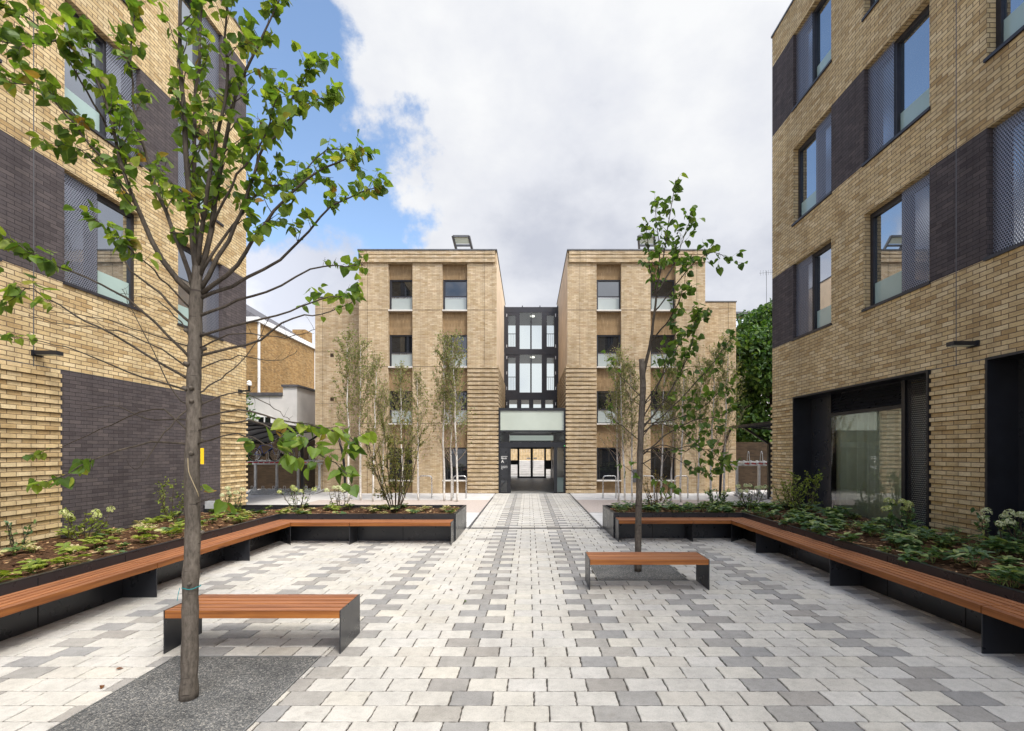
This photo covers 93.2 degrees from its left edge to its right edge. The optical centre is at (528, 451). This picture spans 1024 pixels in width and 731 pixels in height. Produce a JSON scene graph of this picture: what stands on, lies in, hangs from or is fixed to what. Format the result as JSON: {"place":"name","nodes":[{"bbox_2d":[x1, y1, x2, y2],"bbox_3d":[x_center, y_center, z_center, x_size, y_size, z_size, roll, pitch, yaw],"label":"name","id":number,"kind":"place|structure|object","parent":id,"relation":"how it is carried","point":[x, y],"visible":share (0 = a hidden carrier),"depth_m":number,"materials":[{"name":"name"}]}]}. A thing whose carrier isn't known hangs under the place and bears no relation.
{"place":"outdoors","nodes":[
{"label":"outdoors","id":0,"kind":"place"},
{"bbox_2d":[246,304,314,392],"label":"yellow brick house","id":1,"kind":"structure","parent":0,"point":[297,367],"depth_m":32.91,"materials":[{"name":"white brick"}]},
{"bbox_2d":[248,452,734,528],"bbox_3d":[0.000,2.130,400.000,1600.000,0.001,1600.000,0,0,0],"label":"ground","id":2,"kind":"structure","parent":0,"point":[526,475],"depth_m":42.53,"materials":[{"name":"grey"}]},
{"bbox_2d":[0,0,247,550],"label":"brick block","id":3,"kind":"structure","parent":2,"relation":"on","point":[44,400],"depth_m":10.26,"materials":[{"name":"beige brick"}]},
{"bbox_2d":[31,350,63,356],"bbox_3d":[-8.690,-1.770,8.750,0.420,0.100,0.200,0,0,0],"label":"wall lamp","id":4,"kind":"object","parent":3,"relation":"attached to","point":[40,353],"visible":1,"depth_m":8.68,"materials":[{"name":"black metal"}]},
{"bbox_2d":[63,173,140,311],"bbox_3d":[-9.003,-4.313,10.190,0.275,2.226,1.880,0,0,0],"label":"window","id":5,"kind":"structure","parent":3,"relation":"in","point":[91,256],"depth_m":10.05,"materials":[{"name":"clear glass"}]},
{"bbox_2d":[64,2,142,166],"bbox_3d":[-9.003,-7.653,10.190,0.275,2.226,1.880,0,0,0],"label":"window","id":6,"kind":"structure","parent":3,"relation":"in","point":[73,89],"depth_m":10.23,"materials":[{"name":"grey glass"}]},
{"bbox_2d":[177,0,218,100],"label":"window","id":7,"kind":"structure","parent":3,"relation":"in","point":[212,75],"depth_m":13.55,"materials":[{"name":"grey glass"}]},
{"bbox_2d":[177,245,223,340],"bbox_3d":[-9.003,-4.313,13.175,0.275,2.226,1.830,0,0,0],"label":"window","id":8,"kind":"structure","parent":3,"relation":"in","point":[209,321],"depth_m":13.43,"materials":[{"name":"grey glass"}]},
{"bbox_2d":[178,117,223,226],"bbox_3d":[-9.003,-7.653,13.175,0.275,2.226,1.830,0,0,0],"label":"window","id":9,"kind":"structure","parent":3,"relation":"in","point":[181,178],"depth_m":12.87,"materials":[{"name":"grey glass"}]},
{"bbox_2d":[246,385,314,439],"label":"rendered house","id":10,"kind":"structure","parent":2,"relation":"on","point":[296,403],"depth_m":27.40,"materials":[{"name":"paint"}]},
{"bbox_2d":[246,440,314,488],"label":"garden wall","id":11,"kind":"structure","parent":2,"relation":"on","point":[266,477],"depth_m":27.00,"materials":[{"name":"brick"}]},
{"bbox_2d":[300,500,728,512],"bbox_3d":[-0.500,2.114,18.750,17.000,0.031,4.260,0,0,0],"label":"gravel bed","id":12,"kind":"object","parent":2,"relation":"on","point":[592,506],"visible":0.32,"depth_m":19.81,"materials":[{"name":"beige gravel"}]},
{"bbox_2d":[327,322,373,500],"bbox_3d":[-7.454,-1.696,20.320,2.105,7.596,2.411,0,0,-17],"label":"birch tree","id":13,"kind":"object","parent":12,"relation":"on","point":[347,354],"visible":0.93,"depth_m":20.40,"materials":[{"name":"white plant"}]},
{"bbox_2d":[329,331,381,499],"bbox_3d":[-7.363,-1.561,20.771,2.285,7.326,1.932,0,0,11],"label":"birch tree","id":14,"kind":"object","parent":12,"relation":"on","point":[359,359],"visible":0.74,"depth_m":20.74,"materials":[{"name":"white plant"}]},
{"bbox_2d":[351,349,393,501],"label":"birch tree","id":15,"kind":"object","parent":12,"relation":"on","point":[373,366],"visible":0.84,"depth_m":20.20,"materials":[{"name":"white plant"}]},
{"bbox_2d":[363,383,393,500],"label":"birch tree","id":16,"kind":"object","parent":12,"relation":"on","point":[386,418],"visible":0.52,"depth_m":20.59,"materials":[{"name":"green plant"}]},
{"bbox_2d":[379,360,422,497],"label":"birch tree","id":17,"kind":"object","parent":12,"relation":"on","point":[400,389],"visible":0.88,"depth_m":20.51,"materials":[{"name":"green plant"}]},
{"bbox_2d":[403,367,436,499],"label":"birch tree","id":18,"kind":"object","parent":12,"relation":"on","point":[418,388],"visible":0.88,"depth_m":20.61,"materials":[{"name":"green plant"}]},
{"bbox_2d":[417,330,464,500],"bbox_3d":[-3.576,-1.531,20.434,2.013,7.265,2.306,0,0,20],"label":"birch tree","id":19,"kind":"object","parent":12,"relation":"on","point":[440,394],"visible":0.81,"depth_m":20.16,"materials":[{"name":"green plant"}]},
{"bbox_2d":[426,349,469,500],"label":"birch tree","id":20,"kind":"object","parent":12,"relation":"on","point":[451,437],"visible":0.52,"depth_m":20.41,"materials":[{"name":"green plant"}]},
{"bbox_2d":[434,326,480,501],"bbox_3d":[-2.924,-1.553,20.131,1.997,7.316,1.949,0,0,39],"label":"birch tree","id":21,"kind":"object","parent":12,"relation":"on","point":[455,348],"visible":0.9,"depth_m":20.08,"materials":[{"name":"green plant"}]},
{"bbox_2d":[597,352,637,500],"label":"birch tree","id":22,"kind":"object","parent":12,"relation":"on","point":[612,401],"visible":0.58,"depth_m":20.27,"materials":[{"name":"green plant"}]},
{"bbox_2d":[603,344,648,502],"bbox_3d":[3.795,-1.178,19.462,1.730,6.560,2.046,0,0,33],"label":"birch tree","id":23,"kind":"object","parent":12,"relation":"on","point":[623,366],"visible":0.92,"depth_m":19.52,"materials":[{"name":"green plant"}]},
{"bbox_2d":[617,357,652,501],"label":"birch tree","id":24,"kind":"object","parent":12,"relation":"on","point":[634,380],"visible":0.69,"depth_m":19.82,"materials":[{"name":"green plant"}]},
{"bbox_2d":[637,347,681,497],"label":"birch tree","id":25,"kind":"object","parent":12,"relation":"on","point":[668,370],"visible":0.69,"depth_m":20.36,"materials":[{"name":"green plant"}]},
{"bbox_2d":[648,364,690,500],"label":"birch tree","id":26,"kind":"object","parent":12,"relation":"on","point":[673,437],"visible":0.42,"depth_m":20.49,"materials":[{"name":"green plant"}]},
{"bbox_2d":[662,345,702,501],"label":"birch tree","id":27,"kind":"object","parent":12,"relation":"on","point":[684,390],"visible":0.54,"depth_m":19.80,"materials":[{"name":"green plant"}]},
{"bbox_2d":[676,354,721,501],"bbox_3d":[6.941,-0.981,20.137,1.708,6.164,1.957,0,0,-32],"label":"birch tree","id":28,"kind":"object","parent":12,"relation":"on","point":[697,386],"visible":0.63,"depth_m":20.01,"materials":[{"name":"green plant"}]},
{"bbox_2d":[693,342,732,496],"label":"birch tree","id":29,"kind":"object","parent":12,"relation":"on","point":[716,387],"visible":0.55,"depth_m":19.99,"materials":[{"name":"green plant"}]},
{"bbox_2d":[511,460,549,474],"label":"garden steps","id":30,"kind":"structure","parent":2,"relation":"on","point":[525,467],"depth_m":44.28,"materials":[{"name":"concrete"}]},
{"bbox_2d":[511,449,549,459],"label":"board fence","id":31,"kind":"object","parent":30,"relation":"on","point":[526,454],"visible":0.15,"depth_m":48.00,"materials":[{"name":"beige wood"}]},
{"bbox_2d":[736,442,770,489],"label":"garden wall","id":32,"kind":"structure","parent":2,"relation":"on","point":[747,475],"depth_m":26.20,"materials":[{"name":"brick"}]},
{"bbox_2d":[736,298,771,441],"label":"broadleaf tree","id":33,"kind":"object","parent":2,"relation":"on","point":[754,350],"visible":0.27,"depth_m":28.49,"materials":[{"name":"green plant"}]},
{"bbox_2d":[771,0,1023,549],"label":"brick block","id":34,"kind":"structure","parent":2,"relation":"on","point":[897,195],"depth_m":10.25,"materials":[{"name":"beige brick"}]},
{"bbox_2d":[791,242,831,340],"bbox_3d":[7.802,-4.313,13.175,0.275,2.226,1.830,0,0,0],"label":"window","id":35,"kind":"structure","parent":34,"relation":"in","point":[814,272],"depth_m":13.21,"materials":[{"name":"grey glass"}]},
{"bbox_2d":[791,112,831,226],"bbox_3d":[7.802,-7.653,13.175,0.275,2.226,1.830,0,0,0],"label":"window","id":36,"kind":"structure","parent":34,"relation":"in","point":[814,156],"depth_m":13.30,"materials":[{"name":"blue glass"}]},
{"bbox_2d":[791,0,831,111],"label":"window","id":37,"kind":"structure","parent":34,"relation":"in","point":[814,39],"depth_m":13.26,"materials":[{"name":"blue glass"}]},
{"bbox_2d":[793,370,930,528],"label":"framed window","id":38,"kind":"structure","parent":34,"relation":"in","point":[869,442],"depth_m":11.68,"materials":[{"name":"black metal"}]},
{"bbox_2d":[861,173,930,311],"bbox_3d":[7.802,-4.313,10.190,0.275,2.226,1.880,0,0,0],"label":"window","id":39,"kind":"structure","parent":34,"relation":"in","point":[899,230],"depth_m":10.24,"materials":[{"name":"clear glass"}]},
{"bbox_2d":[861,4,930,166],"bbox_3d":[7.802,-7.653,10.190,0.275,2.226,1.880,0,0,0],"label":"window","id":40,"kind":"structure","parent":34,"relation":"in","point":[899,79],"depth_m":10.26,"materials":[{"name":"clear glass"}]},
{"bbox_2d":[946,340,979,347],"bbox_3d":[7.490,-1.850,8.350,0.420,0.100,0.200,0,0,0],"label":"wall lamp","id":41,"kind":"object","parent":34,"relation":"attached to","point":[971,344],"visible":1,"depth_m":8.28,"materials":[{"name":"black metal"}]},
{"bbox_2d":[983,107,1023,260],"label":"window","id":42,"kind":"structure","parent":34,"relation":"in","point":[1009,135],"depth_m":7.88,"materials":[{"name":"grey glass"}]},
{"bbox_2d":[983,0,1023,62],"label":"window","id":43,"kind":"structure","parent":34,"relation":"in","point":[1009,13],"depth_m":7.94,"materials":[{"name":"blue glass"}]},
{"bbox_2d":[985,350,1023,549],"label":"framed window","id":44,"kind":"structure","parent":34,"relation":"in","point":[1004,373],"depth_m":8.05,"materials":[{"name":"black metal"}]},
{"bbox_2d":[246,489,771,527],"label":"pavement","id":45,"kind":"structure","parent":0,"point":[265,499],"depth_m":21.97,"materials":[{"name":"concrete"}]},
{"bbox_2d":[246,451,323,494],"bbox_3d":[-12.250,1.044,24.398,3.900,2.112,2.413,0,0,0],"label":"bicycle rack","id":46,"kind":"object","parent":45,"relation":"on","point":[268,491],"visible":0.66,"depth_m":24.86,"materials":[{"name":"metal"}]},
{"bbox_2d":[246,421,346,492],"bbox_3d":[-11.267,0.514,20.400,4.145,3.177,8.400,0,0,0],"label":"bicycle shelter","id":47,"kind":"object","parent":45,"relation":"on","point":[257,431],"visible":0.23,"depth_m":23.13,"materials":[{"name":"black metal"}]},
{"bbox_2d":[705,329,749,497],"bbox_3d":[8.046,-1.498,19.967,1.967,7.206,1.920,0,0,37],"label":"birch tree","id":48,"kind":"object","parent":45,"relation":"on","point":[726,352],"visible":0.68,"depth_m":19.90,"materials":[{"name":"green plant"}]},
{"bbox_2d":[719,421,771,498],"bbox_3d":[10.541,0.489,18.900,4.199,3.227,5.400,0,0,0],"label":"bicycle shelter","id":49,"kind":"object","parent":45,"relation":"on","point":[767,425],"visible":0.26,"depth_m":21.23,"materials":[{"name":"black metal"}]},
{"bbox_2d":[730,451,771,499],"bbox_3d":[11.151,1.044,22.096,3.699,2.112,2.417,0,0,0],"label":"bicycle rack","id":50,"kind":"object","parent":45,"relation":"on","point":[757,463],"visible":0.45,"depth_m":22.56,"materials":[{"name":"metal"}]},
{"bbox_2d":[228,0,791,451],"label":"sky","id":51,"kind":"structure","parent":0,"point":[533,131],"materials":[{"name":"white"}]},
{"bbox_2d":[0,493,1023,730],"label":"paving","id":52,"kind":"structure","parent":0,"point":[98,640],"depth_m":5.23,"materials":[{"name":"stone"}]},
{"bbox_2d":[46,656,320,730],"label":"tree pit edging","id":53,"kind":"object","parent":52,"relation":"on","point":[275,700],"visible":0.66,"depth_m":4.35,"materials":[{"name":"metal"}]},
{"bbox_2d":[49,657,317,730],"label":"tree pit gravel","id":54,"kind":"object","parent":53,"relation":"in","point":[239,693],"visible":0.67,"depth_m":4.10,"materials":[{"name":"grey gravel"}]},
{"bbox_2d":[0,0,393,701],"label":"lime tree","id":55,"kind":"object","parent":54,"relation":"on","point":[196,190],"visible":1,"depth_m":4.05,"materials":[{"name":"green plant"}]},
{"bbox_2d":[0,519,454,617],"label":"wrap bench","id":56,"kind":"object","parent":52,"relation":"on","point":[138,576],"visible":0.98,"depth_m":6.96,"materials":[{"name":"brown wood"}]},
{"bbox_2d":[0,505,465,640],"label":"planter","id":57,"kind":"object","parent":52,"relation":"on","point":[20,622],"visible":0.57,"depth_m":8.71,"materials":[{"name":"black metal"}]},
{"bbox_2d":[3,519,36,549],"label":"shrub","id":58,"kind":"object","parent":57,"relation":"in","point":[9,533],"visible":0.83,"depth_m":7.87,"materials":[{"name":"green plant"}]},
{"bbox_2d":[44,554,91,566],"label":"ground plant","id":59,"kind":"object","parent":57,"relation":"in","point":[57,560],"visible":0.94,"depth_m":6.44,"materials":[{"name":"green plant"}]},
{"bbox_2d":[54,542,88,554],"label":"ground plant","id":60,"kind":"object","parent":57,"relation":"in","point":[68,550],"visible":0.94,"depth_m":7.26,"materials":[{"name":"green plant"}]},
{"bbox_2d":[58,506,115,540],"bbox_3d":[-8.212,1.363,9.013,0.714,0.709,0.654,0,0,-14],"label":"hydrangea","id":61,"kind":"object","parent":57,"relation":"in","point":[70,517],"visible":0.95,"depth_m":8.85,"materials":[{"name":"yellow plant"}]},
{"bbox_2d":[78,535,119,547],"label":"ground plant","id":62,"kind":"object","parent":57,"relation":"in","point":[89,540],"visible":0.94,"depth_m":7.99,"materials":[{"name":"green plant"}]},
{"bbox_2d":[153,476,202,522],"bbox_3d":[-8.250,1.142,11.372,0.946,1.152,0.716,0,0,-43],"label":"shrub","id":63,"kind":"object","parent":57,"relation":"in","point":[165,511],"visible":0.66,"depth_m":11.13,"materials":[{"name":"green plant"}]},
{"bbox_2d":[220,486,245,509],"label":"hydrangea","id":64,"kind":"object","parent":57,"relation":"in","point":[230,495],"visible":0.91,"depth_m":12.90,"materials":[{"name":"green plant"}]},
{"bbox_2d":[277,485,316,509],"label":"hydrangea","id":65,"kind":"object","parent":57,"relation":"in","point":[293,488],"visible":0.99,"depth_m":12.98,"materials":[{"name":"green plant"}]},
{"bbox_2d":[324,485,352,510],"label":"hydrangea","id":66,"kind":"object","parent":57,"relation":"in","point":[333,487],"visible":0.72,"depth_m":12.87,"materials":[{"name":"green plant"}]},
{"bbox_2d":[362,410,429,511],"bbox_3d":[-3.482,0.319,12.490,1.542,2.678,1.610,0,0,-33],"label":"shrub","id":67,"kind":"object","parent":57,"relation":"in","point":[395,485],"visible":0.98,"depth_m":12.32,"materials":[{"name":"green plant"}]},
{"bbox_2d":[163,594,359,653],"bbox_3d":[-2.862,1.875,5.300,1.835,0.450,0.580,0,0,0],"label":"bench","id":68,"kind":"object","parent":52,"relation":"on","point":[345,608],"visible":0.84,"depth_m":5.17,"materials":[{"name":"brown wood"}]},
{"bbox_2d":[467,497,603,528],"bbox_3d":[0.230,2.108,17.663,3.780,0.024,9.035,0,0,0],"label":"drain channel","id":69,"kind":"object","parent":52,"relation":"on","point":[594,519],"visible":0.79,"depth_m":13.14,"materials":[{"name":"grey metal"}]},
{"bbox_2d":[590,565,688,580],"bbox_3d":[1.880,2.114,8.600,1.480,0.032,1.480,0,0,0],"label":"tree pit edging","id":70,"kind":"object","parent":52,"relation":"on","point":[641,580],"visible":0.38,"depth_m":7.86,"materials":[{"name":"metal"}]},
{"bbox_2d":[591,565,686,579],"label":"tree pit gravel","id":71,"kind":"object","parent":70,"relation":"in","point":[628,572],"visible":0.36,"depth_m":8.32,"materials":[{"name":"grey gravel"}]},
{"bbox_2d":[601,172,747,571],"bbox_3d":[2.608,-1.355,8.461,2.579,6.959,1.236,0,0,0],"label":"lime tree","id":72,"kind":"object","parent":71,"relation":"on","point":[697,315],"visible":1,"depth_m":8.44,"materials":[{"name":"green plant"}]},
{"bbox_2d":[585,552,709,589],"bbox_3d":[1.833,1.867,7.590,1.815,0.465,0.560,0,0,0],"label":"bench","id":73,"kind":"object","parent":52,"relation":"on","point":[700,562],"visible":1,"depth_m":7.42,"materials":[{"name":"brown wood"}]},
{"bbox_2d":[603,505,1023,633],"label":"planter","id":74,"kind":"object","parent":52,"relation":"on","point":[951,570],"visible":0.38,"depth_m":7.87,"materials":[{"name":"black metal"}]},
{"bbox_2d":[643,470,671,510],"bbox_3d":[3.278,1.046,12.582,0.796,1.159,0.713,0,0,42],"label":"shrub","id":75,"kind":"object","parent":74,"relation":"in","point":[650,496],"visible":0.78,"depth_m":12.50,"materials":[{"name":"green plant"}]},
{"bbox_2d":[704,486,730,508],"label":"hydrangea","id":76,"kind":"object","parent":74,"relation":"in","point":[707,492],"visible":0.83,"depth_m":12.94,"materials":[{"name":"green plant"}]},
{"bbox_2d":[735,484,769,509],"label":"hydrangea","id":77,"kind":"object","parent":74,"relation":"in","point":[748,491],"visible":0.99,"depth_m":12.96,"materials":[{"name":"green plant"}]},
{"bbox_2d":[771,482,809,509],"bbox_3d":[6.974,1.202,12.847,0.949,0.908,0.602,0,0,0],"label":"shrub","id":78,"kind":"object","parent":74,"relation":"in","point":[786,496],"visible":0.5,"depth_m":12.90,"materials":[{"name":"green plant"}]},
{"bbox_2d":[776,468,822,511],"bbox_3d":[6.792,1.002,11.964,1.150,1.229,1.082,0,0,15],"label":"shrub","id":79,"kind":"object","parent":74,"relation":"in","point":[808,482],"visible":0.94,"depth_m":11.92,"materials":[{"name":"green plant"}]},
{"bbox_2d":[880,497,916,533],"bbox_3d":[6.892,1.234,9.028,0.533,0.763,0.777,0,0,34],"label":"hydrangea","id":80,"kind":"object","parent":74,"relation":"in","point":[891,516],"visible":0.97,"depth_m":8.90,"materials":[{"name":"green plant"}]},
{"bbox_2d":[890,534,926,548],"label":"ground plant","id":81,"kind":"object","parent":74,"relation":"in","point":[910,539],"visible":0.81,"depth_m":7.46,"materials":[{"name":"green plant"}]},
{"bbox_2d":[897,548,932,563],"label":"ground plant","id":82,"kind":"object","parent":74,"relation":"in","point":[906,554],"visible":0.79,"depth_m":6.69,"materials":[{"name":"green plant"}]},
{"bbox_2d":[916,545,949,563],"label":"ground plant","id":83,"kind":"object","parent":74,"relation":"in","point":[930,551],"visible":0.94,"depth_m":6.69,"materials":[{"name":"green plant"}]},
{"bbox_2d":[946,546,993,567],"bbox_3d":[5.820,1.403,6.352,0.452,0.279,0.404,0,0,-15],"label":"ground plant","id":84,"kind":"object","parent":74,"relation":"in","point":[983,553],"visible":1,"depth_m":6.31,"materials":[{"name":"green plant"}]},
{"bbox_2d":[970,507,1023,553],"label":"hydrangea","id":85,"kind":"object","parent":74,"relation":"in","point":[1017,533],"visible":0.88,"depth_m":7.38,"materials":[{"name":"green plant"}]},
{"bbox_2d":[973,565,1022,585],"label":"ground plant","id":86,"kind":"object","parent":74,"relation":"in","point":[1016,578],"visible":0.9,"depth_m":5.47,"materials":[{"name":"green plant"}]},
{"bbox_2d":[980,536,1019,554],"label":"ground plant","id":87,"kind":"object","parent":74,"relation":"in","point":[991,544],"visible":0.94,"depth_m":7.07,"materials":[{"name":"green plant"}]},
{"bbox_2d":[983,564,1023,587],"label":"ground plant","id":88,"kind":"object","parent":74,"relation":"in","point":[1020,574],"visible":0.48,"depth_m":5.58,"materials":[{"name":"green plant"}]},
{"bbox_2d":[615,517,1023,653],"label":"wrap bench","id":89,"kind":"object","parent":52,"relation":"on","point":[1002,625],"visible":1,"depth_m":6.54,"materials":[{"name":"brown wood"}]},
{"bbox_2d":[315,249,736,492],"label":"central block","id":90,"kind":"structure","parent":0,"point":[417,300],"depth_m":24.18,"materials":[{"name":"beige brick"}]},
{"bbox_2d":[388,280,411,311],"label":"window","id":91,"kind":"structure","parent":90,"relation":"in","point":[400,290],"depth_m":24.43,"materials":[{"name":"white"}]},
{"bbox_2d":[388,335,411,367],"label":"window","id":92,"kind":"structure","parent":90,"relation":"in","point":[400,345],"depth_m":24.43,"materials":[{"name":"white"}]},
{"bbox_2d":[389,391,411,424],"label":"window","id":93,"kind":"structure","parent":90,"relation":"in","point":[394,419],"depth_m":24.43,"materials":[{"name":"white glass"}]},
{"bbox_2d":[390,448,411,480],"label":"window","id":94,"kind":"structure","parent":90,"relation":"in","point":[400,459],"depth_m":24.46,"materials":[{"name":"grey glass"}]},
{"bbox_2d":[442,280,466,311],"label":"window","id":95,"kind":"structure","parent":90,"relation":"in","point":[454,291],"depth_m":24.43,"materials":[{"name":"white"}]},
{"bbox_2d":[442,335,466,367],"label":"window","id":96,"kind":"structure","parent":90,"relation":"in","point":[464,345],"depth_m":24.43,"materials":[{"name":"white"}]},
{"bbox_2d":[442,391,466,424],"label":"window","id":97,"kind":"structure","parent":90,"relation":"in","point":[464,393],"depth_m":24.43,"materials":[{"name":"white glass"}]},
{"bbox_2d":[442,448,466,480],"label":"window","id":98,"kind":"structure","parent":90,"relation":"in","point":[462,462],"depth_m":24.46,"materials":[{"name":"black glass"}]},
{"bbox_2d":[452,235,472,248],"bbox_3d":[-3.371,-10.627,25.640,1.241,1.234,1.080,0,0,0],"label":"roof vent","id":99,"kind":"object","parent":90,"relation":"on","point":[462,241],"visible":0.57,"depth_m":25.29,"materials":[{"name":"grey metal"}]},
{"bbox_2d":[500,451,507,478],"bbox_3d":[-1.155,0.690,24.320,0.485,1.380,0.016,0,0,0],"label":"block sign","id":100,"kind":"object","parent":90,"relation":"attached to","point":[503,464],"visible":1,"depth_m":24.32,"materials":[{"name":"grey metal"}]},
{"bbox_2d":[597,335,619,367],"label":"window","id":101,"kind":"structure","parent":90,"relation":"in","point":[604,342],"depth_m":24.46,"materials":[{"name":"white"}]},
{"bbox_2d":[597,391,619,424],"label":"window","id":102,"kind":"structure","parent":90,"relation":"in","point":[601,395],"depth_m":24.43,"materials":[{"name":"white"}]},
{"bbox_2d":[597,280,620,311],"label":"window","id":103,"kind":"structure","parent":90,"relation":"in","point":[608,291],"depth_m":24.43,"materials":[{"name":"white"}]},
{"bbox_2d":[597,448,620,480],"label":"window","id":104,"kind":"structure","parent":90,"relation":"in","point":[606,464],"depth_m":24.46,"materials":[{"name":"black glass"}]},
{"bbox_2d":[651,280,673,311],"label":"window","id":105,"kind":"structure","parent":90,"relation":"in","point":[668,285],"depth_m":24.43,"materials":[{"name":"black"}]},
{"bbox_2d":[651,391,674,424],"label":"window","id":106,"kind":"structure","parent":90,"relation":"in","point":[654,401],"depth_m":24.46,"materials":[{"name":"white"}]},
{"bbox_2d":[651,335,675,367],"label":"window","id":107,"kind":"structure","parent":90,"relation":"in","point":[656,342],"depth_m":24.46,"materials":[{"name":"black glass"}]},
{"bbox_2d":[651,448,675,480],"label":"window","id":108,"kind":"structure","parent":90,"relation":"in","point":[655,462],"depth_m":24.46,"materials":[{"name":"black glass"}]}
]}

